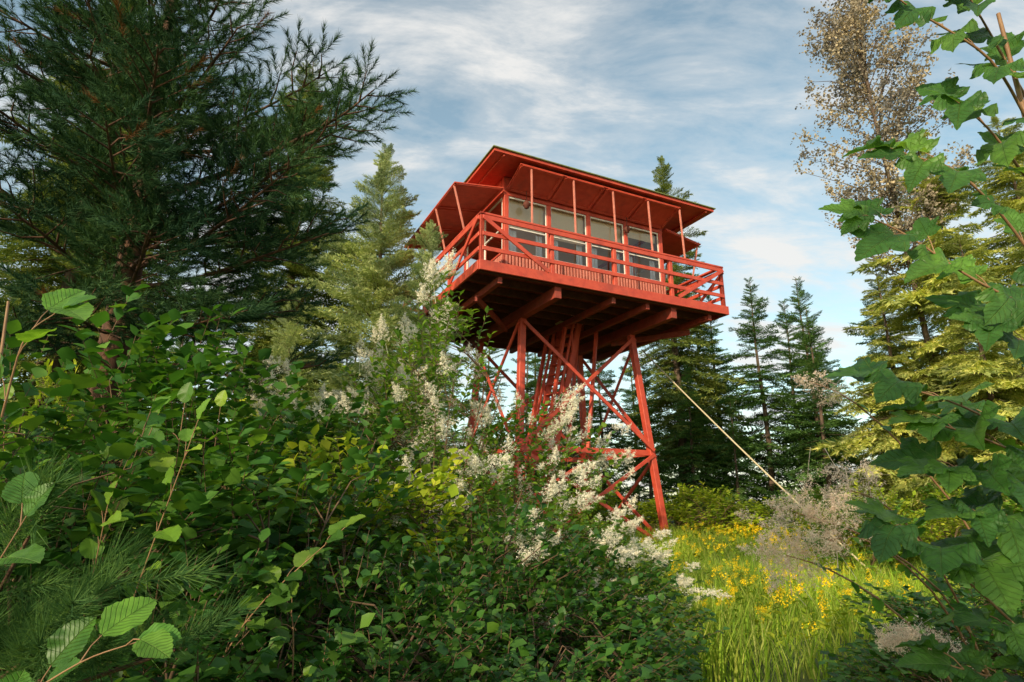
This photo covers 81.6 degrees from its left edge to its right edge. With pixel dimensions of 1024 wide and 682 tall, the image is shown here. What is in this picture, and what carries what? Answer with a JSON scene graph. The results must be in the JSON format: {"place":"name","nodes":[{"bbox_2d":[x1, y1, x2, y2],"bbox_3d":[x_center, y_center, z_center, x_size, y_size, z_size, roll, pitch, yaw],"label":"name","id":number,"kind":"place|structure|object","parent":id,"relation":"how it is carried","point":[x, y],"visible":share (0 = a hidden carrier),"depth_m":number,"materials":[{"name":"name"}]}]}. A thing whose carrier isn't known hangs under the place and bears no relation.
{"place":"outdoors","nodes":[
{"label":"outdoors","id":0,"kind":"place"},
{"bbox_2d":[0,0,1023,501],"label":"sky","id":1,"kind":"structure","parent":0,"point":[607,88],"materials":[{"name":"blue"}]},
{"bbox_2d":[102,502,1022,681],"bbox_3d":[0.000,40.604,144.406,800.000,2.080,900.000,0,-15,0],"label":"ground","id":2,"kind":"structure","parent":0,"point":[802,679],"depth_m":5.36,"materials":[{"name":"green plant"}]},
{"bbox_2d":[0,364,141,669],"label":"leafy shrub","id":3,"kind":"object","parent":2,"relation":"on","point":[13,412],"visible":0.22,"depth_m":2.86,"materials":[{"name":"green plant"}]},
{"bbox_2d":[0,288,181,681],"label":"alder sapling","id":4,"kind":"object","parent":2,"relation":"on","point":[154,640],"visible":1,"depth_m":1.28,"materials":[{"name":"green plant"}]},
{"bbox_2d":[0,0,187,508],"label":"fir tree","id":5,"kind":"object","parent":2,"relation":"on","point":[45,260],"visible":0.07,"depth_m":13.30,"materials":[{"name":"green plant"}]},
{"bbox_2d":[6,30,190,459],"bbox_3d":[-12.113,-2.582,18.189,7.423,17.324,5.995,-6,-16,20],"label":"fir tree","id":6,"kind":"object","parent":2,"relation":"on","point":[79,371],"visible":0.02,"depth_m":17.77,"materials":[{"name":"green plant"}]},
{"bbox_2d":[0,284,250,660],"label":"leafy shrub","id":7,"kind":"object","parent":2,"relation":"on","point":[139,346],"visible":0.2,"depth_m":3.78,"materials":[{"name":"green plant"}]},
{"bbox_2d":[0,440,271,681],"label":"pine sapling","id":8,"kind":"object","parent":2,"relation":"on","point":[27,649],"visible":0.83,"depth_m":1.48,"materials":[{"name":"green plant"}]},
{"bbox_2d":[0,387,310,681],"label":"leafy shrub","id":9,"kind":"object","parent":2,"relation":"on","point":[122,444],"visible":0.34,"depth_m":2.54,"materials":[{"name":"green plant"}]},
{"bbox_2d":[0,518,317,681],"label":"shrub","id":10,"kind":"object","parent":2,"relation":"on","point":[266,655],"visible":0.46,"depth_m":2.35,"materials":[{"name":"green plant"}]},
{"bbox_2d":[0,382,365,681],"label":"hazel shoots","id":11,"kind":"object","parent":2,"relation":"on","point":[280,595],"visible":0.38,"depth_m":2.54,"materials":[{"name":"green plant"}]},
{"bbox_2d":[2,304,364,674],"bbox_3d":[-3.211,1.384,5.519,3.159,3.250,3.204,11,-19,-35],"label":"leafy shrub","id":12,"kind":"object","parent":2,"relation":"on","point":[263,354],"visible":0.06,"depth_m":5.40,"materials":[{"name":"green plant"}]},
{"bbox_2d":[130,398,257,532],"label":"sunny bush","id":13,"kind":"object","parent":2,"relation":"on","point":[201,442],"visible":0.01,"depth_m":8.74,"materials":[{"name":"green plant"}]},
{"bbox_2d":[0,311,412,677],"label":"leafy shrub","id":14,"kind":"object","parent":2,"relation":"on","point":[271,409],"visible":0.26,"depth_m":3.75,"materials":[{"name":"green plant"}]},
{"bbox_2d":[0,0,418,552],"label":"pine tree","id":15,"kind":"object","parent":2,"relation":"on","point":[150,143],"visible":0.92,"depth_m":5.77,"materials":[{"name":"green plant"}]},
{"bbox_2d":[134,400,345,588],"bbox_3d":[-3.497,2.157,7.692,2.719,3.029,2.456,-10,-18,31],"label":"sunny bush","id":16,"kind":"object","parent":2,"relation":"on","point":[302,587],"depth_m":7.92,"materials":[{"name":"green plant"}]},
{"bbox_2d":[1,417,480,681],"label":"leafy shrub","id":17,"kind":"object","parent":2,"relation":"on","point":[318,492],"visible":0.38,"depth_m":3.22,"materials":[{"name":"green plant"}]},
{"bbox_2d":[182,60,370,463],"bbox_3d":[-6.177,-1.823,16.528,5.177,14.962,6.411,5,-16,-17],"label":"fir tree","id":18,"kind":"object","parent":2,"relation":"on","point":[292,273],"visible":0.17,"depth_m":16.68,"materials":[{"name":"green plant"}]},
{"bbox_2d":[247,284,336,542],"bbox_3d":[-4.398,1.643,10.977,3.085,5.699,2.102,-3,-15,10],"label":"spruce tree","id":19,"kind":"object","parent":2,"relation":"on","point":[291,334],"visible":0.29,"depth_m":11.21,"materials":[{"name":"green plant"}]},
{"bbox_2d":[135,371,451,664],"bbox_3d":[-1.869,1.617,5.130,2.584,2.664,2.621,-13,-20,39],"label":"leafy shrub","id":20,"kind":"object","parent":2,"relation":"on","point":[247,410],"visible":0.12,"depth_m":5.35,"materials":[{"name":"green plant"}]},
{"bbox_2d":[95,526,507,681],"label":"shrub","id":21,"kind":"object","parent":2,"relation":"on","point":[317,591],"visible":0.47,"depth_m":2.89,"materials":[{"name":"green plant"}]},
{"bbox_2d":[193,338,459,617],"bbox_3d":[-2.241,1.647,6.955,3.029,3.483,2.786,-13,-20,39],"label":"oceanspray shrub","id":22,"kind":"object","parent":2,"relation":"on","point":[362,386],"visible":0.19,"depth_m":7.08,"materials":[{"name":"green plant"}]},
{"bbox_2d":[300,431,385,586],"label":"sunny bush","id":23,"kind":"object","parent":2,"relation":"on","point":[336,493],"depth_m":9.04,"materials":[{"name":"green plant"}]},
{"bbox_2d":[208,424,493,680],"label":"sunny bush","id":24,"kind":"object","parent":2,"relation":"on","point":[439,478],"visible":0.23,"depth_m":4.38,"materials":[{"name":"green plant"}]},
{"bbox_2d":[298,142,469,552],"bbox_3d":[-3.113,-0.062,13.733,4.216,10.348,5.924,8,-17,-28],"label":"spruce tree","id":25,"kind":"object","parent":2,"relation":"on","point":[373,274],"visible":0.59,"depth_m":13.73,"materials":[{"name":"green plant"}]},
{"bbox_2d":[233,605,556,681],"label":"shrub","id":26,"kind":"object","parent":2,"relation":"on","point":[318,663],"visible":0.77,"depth_m":2.55,"materials":[{"name":"green plant"}]},
{"bbox_2d":[341,219,500,568],"bbox_3d":[-1.485,0.990,9.887,2.219,6.522,3.256,6,-16,-22],"label":"spruce tree","id":27,"kind":"object","parent":2,"relation":"on","point":[431,244],"visible":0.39,"depth_m":9.91,"materials":[{"name":"green plant"}]},
{"bbox_2d":[342,444,518,587],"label":"sunny bush","id":28,"kind":"object","parent":2,"relation":"on","point":[361,544],"visible":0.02,"depth_m":8.07,"materials":[{"name":"green plant"}]},
{"bbox_2d":[301,247,586,639],"bbox_3d":[-0.800,1.203,6.245,2.999,4.015,3.323,-4,-16,15],"label":"oceanspray shrub","id":29,"kind":"object","parent":2,"relation":"on","point":[435,354],"visible":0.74,"depth_m":6.18,"materials":[{"name":"green plant"}]},
{"bbox_2d":[276,534,673,681],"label":"shrub","id":30,"kind":"object","parent":2,"relation":"on","point":[603,650],"visible":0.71,"depth_m":2.97,"materials":[{"name":"green plant"}]},
{"bbox_2d":[331,433,642,675],"bbox_3d":[-0.183,1.828,4.973,2.229,2.178,2.423,-15,-21,43],"label":"oceanspray shrub","id":31,"kind":"object","parent":2,"relation":"on","point":[458,521],"visible":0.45,"depth_m":4.86,"materials":[{"name":"green plant"}]},
{"bbox_2d":[0,199,977,529],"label":"distant forest","id":32,"kind":"object","parent":2,"relation":"on","point":[696,451],"visible":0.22,"depth_m":21.91,"materials":[{"name":"green plant"}]},
{"bbox_2d":[354,485,658,681],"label":"shrub","id":33,"kind":"object","parent":2,"relation":"on","point":[491,540],"visible":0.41,"depth_m":3.95,"materials":[{"name":"green plant"}]},
{"bbox_2d":[0,359,1023,581],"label":"undergrowth","id":34,"kind":"object","parent":2,"relation":"on","point":[684,515],"visible":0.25,"depth_m":14.64,"materials":[{"name":"green plant"}]},
{"bbox_2d":[414,386,647,613],"bbox_3d":[0.125,1.981,7.103,2.726,2.863,2.507,7,-17,-24],"label":"oceanspray shrub","id":35,"kind":"object","parent":2,"relation":"on","point":[499,425],"visible":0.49,"depth_m":6.77,"materials":[{"name":"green plant"}]},
{"bbox_2d":[487,645,603,681],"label":"shrub","id":36,"kind":"object","parent":2,"relation":"on","point":[570,668],"visible":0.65,"depth_m":2.82,"materials":[{"name":"green plant"}]},
{"bbox_2d":[420,552,708,681],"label":"shrub","id":37,"kind":"object","parent":2,"relation":"on","point":[673,644],"visible":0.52,"depth_m":3.54,"materials":[{"name":"green plant"}]},
{"bbox_2d":[403,145,728,554],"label":"fire lookout tower","id":38,"kind":"structure","parent":2,"relation":"on","point":[562,264],"depth_m":14.22,"materials":[{"name":"red paint"}]},
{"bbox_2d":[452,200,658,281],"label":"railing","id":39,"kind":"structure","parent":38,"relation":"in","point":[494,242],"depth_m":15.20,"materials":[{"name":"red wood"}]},
{"bbox_2d":[641,349,881,584],"bbox_3d":[4.816,2.174,13.272,0.097,5.764,6.812,5,-16,-18],"label":"guy cable","id":40,"kind":"object","parent":38,"relation":"attached to","point":[768,475],"visible":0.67,"depth_m":12.96,"materials":[{"name":"metal"}]},
{"bbox_2d":[529,496,621,577],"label":"sunny bush","id":41,"kind":"object","parent":2,"relation":"on","point":[572,515],"visible":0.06,"depth_m":8.76,"materials":[{"name":"green plant"}]},
{"bbox_2d":[479,530,712,681],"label":"shrub","id":42,"kind":"object","parent":2,"relation":"on","point":[647,570],"visible":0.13,"depth_m":4.95,"materials":[{"name":"green plant"}]},
{"bbox_2d":[476,538,729,681],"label":"shrub","id":43,"kind":"object","parent":2,"relation":"on","point":[633,580],"visible":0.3,"depth_m":4.21,"materials":[{"name":"green plant"}]},
{"bbox_2d":[481,506,731,663],"bbox_3d":[0.791,2.332,5.633,2.272,1.501,2.090,4,-16,-16],"label":"oceanspray shrub","id":44,"kind":"object","parent":2,"relation":"on","point":[657,553],"visible":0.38,"depth_m":5.29,"materials":[{"name":"beige plant"}]},
{"bbox_2d":[616,155,778,493],"bbox_3d":[7.462,-0.562,25.938,6.950,17.325,5.613,-6,-16,20],"label":"fir tree","id":45,"kind":"object","parent":2,"relation":"on","point":[678,357],"visible":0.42,"depth_m":25.12,"materials":[{"name":"green plant"}]},
{"bbox_2d":[663,328,750,518],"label":"fir tree","id":46,"kind":"object","parent":2,"relation":"on","point":[713,350],"visible":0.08,"depth_m":26.69,"materials":[{"name":"green plant"}]},
{"bbox_2d":[704,277,839,523],"bbox_3d":[9.595,2.677,22.936,4.872,10.743,4.778,3,-15,-11],"label":"fir tree","id":47,"kind":"object","parent":2,"relation":"on","point":[768,446],"visible":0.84,"depth_m":22.43,"materials":[{"name":"green plant"}]},
{"bbox_2d":[628,519,979,666],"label":"yellow wildflowers","id":48,"kind":"object","parent":2,"relation":"on","point":[769,603],"visible":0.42,"depth_m":6.76,"materials":[{"name":"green plant"}]},
{"bbox_2d":[777,305,869,517],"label":"fir tree","id":49,"kind":"object","parent":2,"relation":"on","point":[813,366],"visible":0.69,"depth_m":20.51,"materials":[{"name":"green plant"}]},
{"bbox_2d":[776,276,872,494],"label":"fir tree","id":50,"kind":"object","parent":2,"relation":"on","point":[793,317],"visible":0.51,"depth_m":24.54,"materials":[{"name":"green plant"}]},
{"bbox_2d":[734,368,993,681],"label":"dried flower spray","id":51,"kind":"object","parent":2,"relation":"on","point":[930,584],"visible":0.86,"depth_m":2.10,"materials":[{"name":"beige plant"}]},
{"bbox_2d":[790,0,976,401],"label":"aspen tree","id":52,"kind":"object","parent":2,"relation":"on","point":[852,44],"visible":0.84,"depth_m":19.73,"materials":[{"name":"grey plant"}]},
{"bbox_2d":[806,256,978,513],"bbox_3d":[12.136,1.892,17.951,6.369,9.743,4.368,4,-16,-13],"label":"cedar tree","id":53,"kind":"object","parent":2,"relation":"on","point":[875,439],"visible":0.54,"depth_m":17.97,"materials":[{"name":"green plant"}]},
{"bbox_2d":[818,0,1023,681],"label":"thimbleberry bush","id":54,"kind":"object","parent":2,"relation":"on","point":[995,574],"visible":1,"depth_m":1.53,"materials":[{"name":"green plant"}]},
{"bbox_2d":[818,568,1023,681],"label":"shrub","id":55,"kind":"object","parent":2,"relation":"on","point":[898,608],"visible":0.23,"depth_m":4.45,"materials":[{"name":"green plant"}]},
{"bbox_2d":[820,596,1023,681],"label":"shrub","id":56,"kind":"object","parent":2,"relation":"on","point":[872,658],"visible":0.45,"depth_m":3.66,"materials":[{"name":"green plant"}]},
{"bbox_2d":[839,127,1023,515],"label":"cedar tree","id":57,"kind":"object","parent":2,"relation":"on","point":[911,299],"visible":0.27,"depth_m":17.73,"materials":[{"name":"green plant"}]},
{"bbox_2d":[869,583,1023,681],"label":"shrub","id":58,"kind":"object","parent":2,"relation":"on","point":[984,637],"visible":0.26,"depth_m":3.67,"materials":[{"name":"green plant"}]},
{"bbox_2d":[885,233,1023,536],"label":"cedar tree","id":59,"kind":"object","parent":2,"relation":"on","point":[1009,381],"visible":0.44,"depth_m":13.47,"materials":[{"name":"green plant"}]},
{"bbox_2d":[888,558,1022,672],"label":"shrub","id":60,"kind":"object","parent":2,"relation":"on","point":[942,580],"visible":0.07,"depth_m":5.10,"materials":[{"name":"green plant"}]},
{"bbox_2d":[929,116,1023,363],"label":"cedar tree","id":61,"kind":"object","parent":2,"relation":"on","point":[1001,179],"visible":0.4,"depth_m":19.99,"materials":[{"name":"green plant"}]},
{"bbox_2d":[987,177,1023,396],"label":"cedar tree","id":62,"kind":"object","parent":2,"relation":"on","point":[1013,239],"visible":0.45,"depth_m":15.95,"materials":[{"name":"green plant"}]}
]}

